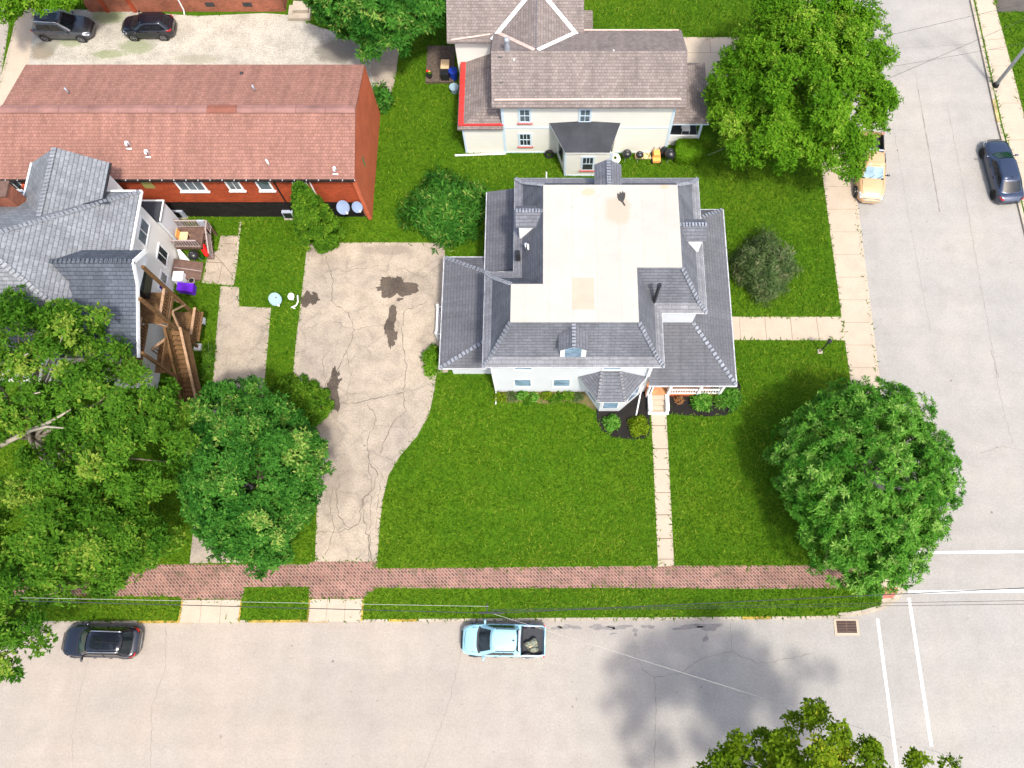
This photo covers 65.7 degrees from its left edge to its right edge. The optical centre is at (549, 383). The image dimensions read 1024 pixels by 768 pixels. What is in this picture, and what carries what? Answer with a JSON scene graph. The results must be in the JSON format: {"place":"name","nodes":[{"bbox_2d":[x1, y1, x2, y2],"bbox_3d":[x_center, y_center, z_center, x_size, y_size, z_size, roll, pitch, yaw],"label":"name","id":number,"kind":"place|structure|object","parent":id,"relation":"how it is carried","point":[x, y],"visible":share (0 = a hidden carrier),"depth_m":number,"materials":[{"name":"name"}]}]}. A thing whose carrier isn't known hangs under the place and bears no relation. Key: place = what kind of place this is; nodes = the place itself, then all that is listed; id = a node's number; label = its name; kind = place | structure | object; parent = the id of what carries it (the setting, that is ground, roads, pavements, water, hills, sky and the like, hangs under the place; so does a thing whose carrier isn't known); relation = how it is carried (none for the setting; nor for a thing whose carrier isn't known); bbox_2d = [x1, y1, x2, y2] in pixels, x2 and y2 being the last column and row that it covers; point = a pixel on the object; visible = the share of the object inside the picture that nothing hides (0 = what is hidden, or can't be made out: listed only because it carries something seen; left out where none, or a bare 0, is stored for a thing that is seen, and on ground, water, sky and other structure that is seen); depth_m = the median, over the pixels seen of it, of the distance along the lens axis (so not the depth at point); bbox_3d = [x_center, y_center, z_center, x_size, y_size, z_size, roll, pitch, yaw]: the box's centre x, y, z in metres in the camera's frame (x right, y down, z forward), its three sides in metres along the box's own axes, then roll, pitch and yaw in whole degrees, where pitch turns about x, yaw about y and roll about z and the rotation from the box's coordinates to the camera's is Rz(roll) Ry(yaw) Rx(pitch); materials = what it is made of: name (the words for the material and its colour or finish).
{"place":"outdoors","nodes":[
{"label":"outdoors","id":0,"kind":"place"},
{"bbox_2d":[0,16,8,77],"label":"alley","id":1,"kind":"structure","parent":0,"point":[4,28],"depth_m":61.18,"materials":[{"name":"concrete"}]},
{"bbox_2d":[0,8,33,105],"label":"alley walk","id":2,"kind":"structure","parent":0,"point":[19,56],"depth_m":60.80,"materials":[{"name":"concrete"}]},
{"bbox_2d":[28,9,374,85],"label":"gravel yard","id":3,"kind":"structure","parent":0,"point":[258,39],"depth_m":61.04,"materials":[{"name":"gravel"}]},
{"bbox_2d":[30,9,95,42],"bbox_3d":[-37.305,-27.507,60.621,4.625,1.804,2.320,2,72,1],"label":"parked car","id":4,"kind":"object","parent":3,"relation":"on","point":[57,24],"visible":0.94,"depth_m":60.28,"materials":[{"name":"grey paint"}]},
{"bbox_2d":[121,10,175,40],"bbox_3d":[-30.800,-27.527,60.704,4.075,1.659,2.220,-1,72,0],"label":"parked car","id":5,"kind":"object","parent":3,"relation":"on","point":[161,26],"visible":1,"depth_m":60.32,"materials":[{"name":"black paint"}]},
{"bbox_2d":[83,0,310,20],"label":"brick building","id":6,"kind":"structure","parent":3,"relation":"on","point":[299,11],"depth_m":61.53,"materials":[{"name":"red"}]},
{"bbox_2d":[190,286,270,562],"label":"driveway","id":7,"kind":"structure","parent":0,"point":[242,335],"depth_m":53.43,"materials":[{"name":"concrete"}]},
{"bbox_2d":[293,242,447,560],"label":"driveway","id":8,"kind":"structure","parent":0,"point":[376,367],"depth_m":52.97,"materials":[{"name":"concrete"}]},
{"bbox_2d":[300,290,317,307],"bbox_3d":[-16.529,-5.774,54.435,1.236,0.001,1.218,22,73,7],"label":"asphalt patch","id":9,"kind":"object","parent":8,"relation":"on","point":[307,298],"visible":1,"depth_m":54.45,"materials":[{"name":"asphalt"}]},
{"bbox_2d":[327,366,339,411],"bbox_3d":[-14.301,0.315,52.457,0.822,0.001,3.334,-9,72,-3],"label":"asphalt patch","id":10,"kind":"object","parent":8,"relation":"on","point":[332,384],"visible":0.89,"depth_m":52.46,"materials":[{"name":"asphalt"}]},
{"bbox_2d":[306,256,438,560],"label":"driveway cracks","id":11,"kind":"object","parent":8,"relation":"on","point":[369,432],"visible":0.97,"depth_m":51.53,"materials":[{"name":"concrete"}]},
{"bbox_2d":[384,305,396,348],"bbox_3d":[-10.817,-3.907,53.829,0.864,0.001,3.315,0,72,0],"label":"asphalt patch","id":12,"kind":"object","parent":8,"relation":"on","point":[389,327],"visible":1,"depth_m":53.83,"materials":[{"name":"asphalt"}]},
{"bbox_2d":[380,276,418,297],"bbox_3d":[-10.373,-6.705,54.738,2.767,0.001,1.739,0,72,0],"label":"asphalt patch","id":13,"kind":"object","parent":8,"relation":"on","point":[393,286],"visible":1,"depth_m":54.73,"materials":[{"name":"asphalt"}]},
{"bbox_2d":[13,561,855,599],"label":"brick sidewalk","id":14,"kind":"structure","parent":0,"point":[337,579],"depth_m":48.68,"materials":[{"name":"brick"}]},
{"bbox_2d":[0,0,881,622],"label":"lawn","id":15,"kind":"structure","parent":0,"point":[598,460],"depth_m":51.20,"materials":[{"name":"green plant"}]},
{"bbox_2d":[0,0,83,26],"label":"yard tree","id":16,"kind":"object","parent":15,"relation":"on","point":[12,10],"visible":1,"depth_m":55.71,"materials":[{"name":"green plant"}]},
{"bbox_2d":[0,147,184,387],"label":"house","id":17,"kind":"structure","parent":15,"relation":"on","point":[82,229],"depth_m":46.63,"materials":[{"name":"beige"}]},
{"bbox_2d":[136,215,150,248],"bbox_3d":[-25.910,-9.709,50.575,0.080,1.260,1.760,0,72,0],"label":"window","id":18,"kind":"structure","parent":17,"relation":"in","point":[143,232],"depth_m":50.58,"materials":[{"name":"glass"}]},
{"bbox_2d":[156,242,168,268],"bbox_3d":[-25.910,-8.590,53.051,0.080,1.510,1.260,0,72,0],"label":"window","id":19,"kind":"structure","parent":17,"relation":"in","point":[162,255],"depth_m":53.06,"materials":[{"name":"glass"}]},
{"bbox_2d":[157,269,168,291],"bbox_3d":[-25.910,-6.832,53.111,0.080,1.060,1.460,0,72,0],"label":"window","id":20,"kind":"structure","parent":17,"relation":"in","point":[163,276],"depth_m":53.06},
{"bbox_2d":[0,470,188,683],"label":"verge tree","id":21,"kind":"object","parent":15,"relation":"on","point":[47,558],"visible":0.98,"depth_m":41.32,"materials":[{"name":"green plant"}]},
{"bbox_2d":[11,600,477,612],"bbox_3d":[-18.616,11.168,40.033,30.218,0.292,0.040,1,72,0],"label":"overhead cable","id":22,"kind":"object","parent":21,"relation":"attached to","point":[250,606],"visible":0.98,"depth_m":40.10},
{"bbox_2d":[9,597,488,606],"bbox_3d":[-18.317,10.918,39.891,30.614,0.243,0.016,1,72,0],"label":"overhead cable","id":23,"kind":"object","parent":21,"relation":"attached to","point":[263,602],"visible":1,"depth_m":39.95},
{"bbox_2d":[0,284,199,525],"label":"old tree","id":24,"kind":"object","parent":15,"relation":"on","point":[38,417],"visible":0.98,"depth_m":42.32,"materials":[{"name":"green plant"}]},
{"bbox_2d":[122,265,205,417],"bbox_3d":[-24.220,-2.232,48.882,3.360,8.400,7.356,0,72,0],"label":"outdoor stairs","id":25,"kind":"structure","parent":15,"relation":"on","point":[185,332],"depth_m":49.65,"materials":[{"name":"brown wood"}]},
{"bbox_2d":[140,271,152,298],"bbox_3d":[-25.222,-6.203,49.102,0.640,1.235,1.500,0,72,0],"label":"door","id":26,"kind":"structure","parent":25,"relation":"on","point":[146,286],"depth_m":48.97,"materials":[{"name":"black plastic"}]},
{"bbox_2d":[172,271,187,284],"bbox_3d":[-25.352,-7.232,54.450,0.710,0.900,0.710,0,72,0],"label":"utility box","id":27,"kind":"object","parent":15,"relation":"on","point":[178,276],"visible":0.93,"depth_m":54.08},
{"bbox_2d":[176,282,196,294],"bbox_3d":[-24.877,-6.533,54.343,1.238,0.670,0.688,5,72,2],"label":"storage tote","id":28,"kind":"object","parent":15,"relation":"on","point":[187,288],"visible":1,"depth_m":54.18,"materials":[{"name":"purple plastic"}]},
{"bbox_2d":[171,258,203,280],"bbox_3d":[-24.986,-7.903,54.734,1.768,0.774,1.353,0,72,0],"label":"cellar door","id":29,"kind":"structure","parent":15,"relation":"on","point":[192,269],"depth_m":54.73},
{"bbox_2d":[171,258,203,280],"bbox_3d":[-24.986,-7.899,54.745,1.768,0.750,1.353,0,72,0],"label":"door leaf","id":30,"kind":"structure","parent":29,"relation":"in","point":[197,275],"depth_m":54.74,"materials":[{"name":"wood"}]},
{"bbox_2d":[0,65,379,219],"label":"brick building","id":31,"kind":"structure","parent":15,"relation":"on","point":[224,140],"depth_m":51.54,"materials":[{"name":"red"}]},
{"bbox_2d":[174,182,209,192],"bbox_3d":[-23.801,-13.131,52.618,2.000,1.410,0.160,0,72,0],"label":"window","id":32,"kind":"structure","parent":31,"relation":"in","point":[185,187],"depth_m":52.83,"materials":[{"name":"glass"}]},
{"bbox_2d":[224,182,246,192],"bbox_3d":[-20.913,-13.131,52.618,1.150,1.260,0.160,0,72,0],"label":"window","id":33,"kind":"structure","parent":31,"relation":"in","point":[234,187],"depth_m":52.83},
{"bbox_2d":[255,182,275,192],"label":"window","id":34,"kind":"structure","parent":31,"relation":"in","point":[264,187],"depth_m":52.83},
{"bbox_2d":[336,200,349,214],"bbox_3d":[-14.104,-12.010,54.344,0.875,0.897,1.106,0,72,0],"label":"satellite dish","id":35,"kind":"object","parent":31,"relation":"attached to","point":[342,207],"visible":1,"depth_m":54.23,"materials":[{"name":"metal"}]},
{"bbox_2d":[352,201,362,212],"bbox_3d":[-13.147,-12.074,54.378,0.680,0.868,0.966,0,72,0],"label":"satellite dish","id":36,"kind":"object","parent":31,"relation":"attached to","point":[357,207],"visible":1,"depth_m":54.27,"materials":[{"name":"metal"}]},
{"bbox_2d":[170,220,217,258],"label":"deck","id":37,"kind":"structure","parent":15,"relation":"on","point":[199,234],"depth_m":54.66,"materials":[{"name":"wood"}]},
{"bbox_2d":[175,228,190,242],"bbox_3d":[-25.069,-10.153,54.216,0.590,0.950,0.600,0,72,0],"label":"wooden chair","id":38,"kind":"object","parent":37,"relation":"on","point":[179,235],"visible":0.83,"depth_m":54.19,"materials":[{"name":"brown wood"}]},
{"bbox_2d":[198,338,216,385],"bbox_3d":[-22.799,-1.513,52.777,1.160,0.920,3.484,0,72,0],"label":"shrub","id":39,"kind":"object","parent":15,"relation":"on","point":[203,377],"visible":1,"depth_m":52.64,"materials":[{"name":"green plant"}]},
{"bbox_2d":[179,600,239,622],"bbox_3d":[-20.580,13.786,48.066,3.645,0.004,1.349,0,72,0],"label":"driveway apron","id":40,"kind":"object","parent":15,"relation":"on","point":[216,612],"visible":1,"depth_m":48.04,"materials":[{"name":"concrete"}]},
{"bbox_2d":[202,236,237,285],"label":"patio","id":41,"kind":"structure","parent":15,"relation":"on","point":[219,267],"depth_m":55.30,"materials":[{"name":"concrete"}]},
{"bbox_2d":[174,374,336,580],"bbox_3d":[-17.247,5.237,46.244,9.215,9.202,12.259,0,72,0],"label":"lawn tree","id":42,"kind":"object","parent":15,"relation":"on","point":[278,442],"visible":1,"depth_m":43.60,"materials":[{"name":"green plant"}]},
{"bbox_2d":[268,293,281,306],"bbox_3d":[-18.579,-5.597,53.918,0.842,0.908,0.979,0,72,0],"label":"satellite dish","id":43,"kind":"object","parent":15,"relation":"on","point":[275,299],"visible":1,"depth_m":53.75,"materials":[{"name":"white plastic"}]},
{"bbox_2d":[268,373,334,427],"bbox_3d":[-16.230,1.183,50.843,4.553,3.121,4.648,0,72,0],"label":"bush","id":44,"kind":"object","parent":15,"relation":"on","point":[303,394],"visible":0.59,"depth_m":50.80,"materials":[{"name":"green plant"}]},
{"bbox_2d":[290,180,346,253],"bbox_3d":[-15.733,-11.433,52.994,3.490,6.670,3.719,0,72,0],"label":"conifer","id":45,"kind":"object","parent":15,"relation":"on","point":[315,220],"visible":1,"depth_m":52.59,"materials":[{"name":"green plant"}]},
{"bbox_2d":[308,599,361,621],"bbox_3d":[-12.979,13.734,48.083,3.295,0.004,1.350,0,72,0],"label":"driveway apron","id":46,"kind":"object","parent":15,"relation":"on","point":[331,614],"visible":0.93,"depth_m":48.06,"materials":[{"name":"concrete"}]},
{"bbox_2d":[299,0,446,65],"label":"dark tree","id":47,"kind":"object","parent":15,"relation":"on","point":[367,25],"visible":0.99,"depth_m":53.68,"materials":[{"name":"green plant"}]},
{"bbox_2d":[371,79,394,114],"bbox_3d":[-12.521,-21.247,58.524,1.996,2.315,2.407,0,72,0],"label":"sapling","id":48,"kind":"object","parent":15,"relation":"on","point":[386,97],"visible":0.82,"depth_m":58.10,"materials":[{"name":"green plant"}]},
{"bbox_2d":[370,47,398,91],"bbox_3d":[-12.584,-23.892,60.324,2.122,0.001,4.766,0,72,0],"label":"concrete strip","id":49,"kind":"object","parent":15,"relation":"on","point":[385,68],"visible":0.57,"depth_m":60.38,"materials":[{"name":"concrete"}]},
{"bbox_2d":[419,342,442,379],"bbox_3d":[-7.780,-1.626,52.413,1.799,1.610,2.596,0,72,0],"label":"shrub","id":50,"kind":"object","parent":15,"relation":"on","point":[430,359],"visible":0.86,"depth_m":52.21,"materials":[{"name":"green plant"}]},
{"bbox_2d":[425,46,454,83],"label":"deck","id":51,"kind":"structure","parent":15,"relation":"on","point":[436,55],"depth_m":60.38,"materials":[{"name":"wood"}]},
{"bbox_2d":[440,59,449,80],"bbox_3d":[-7.825,-23.638,59.649,0.630,0.710,1.350,0,72,0],"label":"smoker grill","id":52,"kind":"object","parent":51,"relation":"on","point":[444,74],"visible":0.96,"depth_m":59.34,"materials":[{"name":"black metal"}]},
{"bbox_2d":[395,163,493,254],"bbox_3d":[-7.307,-12.551,55.303,6.520,3.525,6.485,35,75,11],"label":"shrub","id":53,"kind":"object","parent":15,"relation":"on","point":[435,208],"visible":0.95,"depth_m":54.83,"materials":[{"name":"green plant"}]},
{"bbox_2d":[448,67,457,80],"bbox_3d":[-7.223,-23.327,59.674,0.663,0.910,0.680,0,72,0],"label":"storage bin","id":54,"kind":"object","parent":15,"relation":"on","point":[452,71],"visible":1,"depth_m":59.29,"materials":[{"name":"blue plastic"}]},
{"bbox_2d":[497,392,596,410],"bbox_3d":[-0.198,1.097,52.206,6.783,0.001,1.428,0,72,0],"label":"flower bed","id":55,"kind":"object","parent":15,"relation":"on","point":[587,401],"visible":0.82,"depth_m":52.21,"materials":[{"name":"soil"}]},
{"bbox_2d":[446,0,708,175],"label":"house","id":56,"kind":"structure","parent":15,"relation":"on","point":[571,87],"depth_m":53.68,"materials":[{"name":"beige"}]},
{"bbox_2d":[518,109,532,124],"bbox_3d":[-1.670,-18.222,53.957,1.040,1.580,0.160,0,72,0],"label":"window","id":57,"kind":"structure","parent":56,"relation":"in","point":[524,115],"depth_m":54.05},
{"bbox_2d":[518,133,532,147],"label":"window","id":58,"kind":"structure","parent":56,"relation":"in","point":[524,139],"depth_m":56.58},
{"bbox_2d":[578,109,591,121],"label":"window","id":59,"kind":"structure","parent":56,"relation":"in","point":[585,115],"depth_m":53.91,"materials":[{"name":"glass"}]},
{"bbox_2d":[549,121,620,175],"bbox_3d":[2.465,-16.544,55.993,4.930,3.720,2.074,0,72,0],"label":"bay window","id":60,"kind":"structure","parent":56,"relation":"in","point":[580,145],"depth_m":54.61,"materials":[{"name":"beige"}]},
{"bbox_2d":[435,159,737,415],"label":"house","id":61,"kind":"structure","parent":15,"relation":"on","point":[606,287],"depth_m":46.46,"materials":[{"name":"white"}]},
{"bbox_2d":[513,379,531,386],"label":"window","id":62,"kind":"structure","parent":61,"relation":"in","point":[516,382],"depth_m":50.48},
{"bbox_2d":[552,379,570,386],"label":"window","id":63,"kind":"structure","parent":61,"relation":"in","point":[555,382],"depth_m":50.52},
{"bbox_2d":[578,371,645,410],"bbox_3d":[3.969,0.633,50.106,4.350,4.301,1.681,0,72,0],"label":"bay window","id":64,"kind":"structure","parent":61,"relation":"in","point":[607,390],"depth_m":48.83,"materials":[{"name":"white"}]},
{"bbox_2d":[596,390,649,439],"bbox_3d":[4.897,1.815,51.966,3.661,0.001,3.795,0,72,0],"label":"mulch bed","id":65,"kind":"object","parent":15,"relation":"on","point":[624,414],"visible":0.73,"depth_m":51.89,"materials":[{"name":"brown soil"}]},
{"bbox_2d":[601,413,620,433],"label":"shrub","id":66,"kind":"object","parent":65,"relation":"on","point":[612,418],"visible":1,"depth_m":51.27,"materials":[{"name":"green plant"}]},
{"bbox_2d":[627,414,649,438],"bbox_3d":[5.817,2.683,51.298,1.471,1.075,1.680,-14,73,-4],"label":"shrub","id":67,"kind":"object","parent":65,"relation":"on","point":[639,426],"visible":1,"depth_m":51.13,"materials":[{"name":"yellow plant"}]},
{"bbox_2d":[651,147,660,163],"bbox_3d":[7.794,-16.695,57.465,0.680,1.014,1.255,0,72,0],"label":"lawn mower","id":68,"kind":"object","parent":15,"relation":"on","point":[656,155],"visible":1,"depth_m":57.41,"materials":[{"name":"yellow paint"}]},
{"bbox_2d":[674,138,701,163],"bbox_3d":[10.011,-16.847,57.249,2.016,1.602,1.571,0,72,0],"label":"box hedge","id":69,"kind":"object","parent":15,"relation":"on","point":[688,151],"visible":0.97,"depth_m":56.70,"materials":[{"name":"green plant"}]},
{"bbox_2d":[669,381,741,416],"bbox_3d":[10.194,0.841,52.283,4.993,0.001,2.735,0,72,0],"label":"mulch bed","id":70,"kind":"object","parent":15,"relation":"on","point":[685,407],"visible":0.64,"depth_m":52.01,"materials":[{"name":"brown soil"}]},
{"bbox_2d":[688,393,712,411],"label":"shrub","id":71,"kind":"object","parent":70,"relation":"on","point":[702,402],"visible":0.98,"depth_m":51.57,"materials":[{"name":"green plant"}]},
{"bbox_2d":[712,387,741,411],"bbox_3d":[11.659,0.850,51.936,2.237,1.800,2.053,0,72,0],"label":"shrub","id":72,"kind":"object","parent":70,"relation":"on","point":[727,395],"visible":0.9,"depth_m":51.67,"materials":[{"name":"green plant"}]},
{"bbox_2d":[727,223,803,308],"bbox_3d":[14.802,-8.371,53.681,5.048,3.731,5.249,-35,75,-10],"label":"shrub","id":73,"kind":"object","parent":15,"relation":"on","point":[775,257],"visible":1,"depth_m":53.46,"materials":[{"name":"green plant"}]},
{"bbox_2d":[701,0,903,185],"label":"maple tree","id":74,"kind":"object","parent":15,"relation":"on","point":[837,57],"visible":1,"depth_m":50.65,"materials":[{"name":"green plant"}]},
{"bbox_2d":[762,375,967,599],"bbox_3d":[18.568,5.816,46.225,11.394,8.880,13.122,0,72,0],"label":"round tree","id":75,"kind":"object","parent":15,"relation":"on","point":[829,491],"visible":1,"depth_m":44.32,"materials":[{"name":"green plant"}]},
{"bbox_2d":[0,0,1023,767],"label":"road","id":76,"kind":"structure","parent":0,"point":[332,694],"depth_m":47.32,"materials":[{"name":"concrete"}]},
{"bbox_2d":[61,621,142,661],"bbox_3d":[-26.602,15.249,46.876,4.675,1.804,2.320,1,72,0],"label":"parked car","id":77,"kind":"object","parent":76,"relation":"on","point":[82,641],"visible":1,"depth_m":46.48,"materials":[{"name":"black paint"}]},
{"bbox_2d":[7,620,306,623],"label":"kerb","id":78,"kind":"structure","parent":76,"relation":"on","point":[175,621],"depth_m":47.88,"materials":[{"name":"concrete"}]},
{"bbox_2d":[460,619,545,660],"bbox_3d":[-2.743,15.175,46.904,5.025,1.796,2.380,1,72,0],"label":"pickup truck","id":79,"kind":"object","parent":76,"relation":"on","point":[480,639],"visible":0.97,"depth_m":46.63,"materials":[{"name":"blue paint"}]},
{"bbox_2d":[524,638,538,652],"bbox_3d":[-0.999,15.535,46.907,0.807,0.569,0.831,-25,74,-8],"label":"cargo bundle","id":80,"kind":"object","parent":79,"relation":"in","point":[531,645],"visible":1,"depth_m":46.75,"materials":[{"name":"fabric"}]},
{"bbox_2d":[71,44,1022,767],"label":"road cracks","id":81,"kind":"object","parent":76,"relation":"on","point":[731,636],"visible":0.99,"depth_m":51.61,"materials":[{"name":"asphalt"}]},
{"bbox_2d":[346,615,838,621],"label":"kerb","id":82,"kind":"structure","parent":76,"relation":"on","point":[609,618],"depth_m":47.94,"materials":[{"name":"concrete"}]},
{"bbox_2d":[551,623,722,641],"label":"road stains","id":83,"kind":"object","parent":76,"relation":"on","point":[708,627],"visible":1,"depth_m":47.92,"materials":[{"name":"asphalt"}]},
{"bbox_2d":[833,619,859,634],"bbox_3d":[17.988,14.720,47.938,1.498,0.080,0.950,0,72,0],"label":"storm drain","id":84,"kind":"object","parent":76,"relation":"on","point":[846,626],"visible":1,"depth_m":47.91,"materials":[{"name":"metal"}]},
{"bbox_2d":[843,93,898,516],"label":"kerb","id":85,"kind":"structure","parent":76,"relation":"on","point":[866,288],"depth_m":54.76,"materials":[{"name":"concrete"}]},
{"bbox_2d":[853,131,889,203],"bbox_3d":[23.090,-15.659,56.844,2.460,1.946,5.575,5,72,2],"label":"pickup truck","id":86,"kind":"object","parent":76,"relation":"on","point":[869,187],"visible":0.67,"depth_m":56.08,"materials":[{"name":"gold metal"}]},
{"bbox_2d":[838,580,908,617],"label":"kerb","id":87,"kind":"structure","parent":76,"relation":"on","point":[875,609],"depth_m":48.10,"materials":[{"name":"concrete"}]},
{"bbox_2d":[876,619,898,767],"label":"road marking","id":88,"kind":"object","parent":76,"relation":"on","point":[887,694],"visible":1,"depth_m":46.75,"materials":[{"name":"white paint"}]},
{"bbox_2d":[908,598,932,746],"bbox_3d":[22.078,17.042,47.166,0.190,0.001,8.322,-1,72,0],"label":"road marking","id":89,"kind":"object","parent":76,"relation":"on","point":[921,677],"visible":1,"depth_m":47.09,"materials":[{"name":"white paint"}]},
{"bbox_2d":[908,589,1023,593],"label":"road marking","id":90,"kind":"object","parent":76,"relation":"on","point":[993,591],"visible":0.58,"depth_m":48.57,"materials":[{"name":"white paint"}]},
{"bbox_2d":[917,550,1023,553],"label":"road marking","id":91,"kind":"object","parent":76,"relation":"on","point":[964,552],"visible":0.75,"depth_m":49.30,"materials":[{"name":"white paint"}]},
{"bbox_2d":[970,0,1023,231],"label":"kerb","id":92,"kind":"structure","parent":76,"relation":"on","point":[994,104],"depth_m":59.95,"materials":[{"name":"concrete"}]},
{"bbox_2d":[979,139,1023,203],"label":"parked car","id":93,"kind":"object","parent":76,"relation":"on","point":[1002,170],"visible":1,"depth_m":56.33,"materials":[{"name":"blue paint"}]},
{"bbox_2d":[651,411,673,566],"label":"front walk","id":94,"kind":"structure","parent":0,"point":[662,502],"depth_m":50.36,"materials":[{"name":"concrete"}]},
{"bbox_2d":[495,614,987,767],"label":"overhead cable","id":95,"kind":"object","parent":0,"point":[729,687],"visible":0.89,"depth_m":39.44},
{"bbox_2d":[683,37,804,84],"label":"entry walk","id":96,"kind":"structure","parent":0,"point":[705,50],"depth_m":60.92,"materials":[{"name":"concrete"}]},
{"bbox_2d":[492,604,1008,610],"bbox_3d":[14.829,11.563,41.175,35.687,0.290,0.022,-1,72,0],"label":"overhead cable","id":97,"kind":"object","parent":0,"point":[755,607],"visible":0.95,"depth_m":41.26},
{"bbox_2d":[491,600,1023,609],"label":"overhead cable","id":98,"kind":"object","parent":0,"point":[748,605],"visible":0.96,"depth_m":41.11,"materials":[{"name":"rubber"}]},
{"bbox_2d":[504,588,1021,612],"bbox_3d":[14.850,10.790,40.182,34.364,0.342,0.040,-3,72,-1],"label":"overhead cable","id":99,"kind":"object","parent":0,"point":[763,600],"visible":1,"depth_m":40.24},
{"bbox_2d":[732,317,844,339],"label":"side path","id":100,"kind":"structure","parent":0,"point":[791,328],"depth_m":53.78,"materials":[{"name":"concrete"}]},
{"bbox_2d":[806,0,884,527],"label":"sidewalk","id":101,"kind":"structure","parent":0,"point":[842,218],"depth_m":54.96,"materials":[{"name":"concrete"}]},
{"bbox_2d":[973,0,1023,212],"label":"lawn","id":102,"kind":"structure","parent":0,"point":[1013,44],"depth_m":61.05,"materials":[{"name":"green plant"}]},
{"bbox_2d":[975,0,1023,205],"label":"sidewalk","id":103,"kind":"structure","parent":0,"point":[1011,112],"depth_m":59.98,"materials":[{"name":"concrete"}]},
{"bbox_2d":[992,48,1023,93],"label":"street lamp","id":104,"kind":"object","parent":103,"relation":"on","point":[996,84],"visible":1,"depth_m":59.00,"materials":[{"name":"metal"}]},
{"bbox_2d":[996,0,1023,11],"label":"side drive","id":105,"kind":"structure","parent":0,"point":[1002,4],"depth_m":62.22,"materials":[{"name":"concrete"}]},
{"bbox_3d":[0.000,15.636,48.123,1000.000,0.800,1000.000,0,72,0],"label":"ground","id":106,"kind":"structure","parent":0,"visible":0},
{"bbox_2d":[690,697,962,767],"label":"street tree","id":107,"kind":"object","parent":106,"relation":"on","point":[834,749],"visible":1,"depth_m":35.87,"materials":[{"name":"green plant"}]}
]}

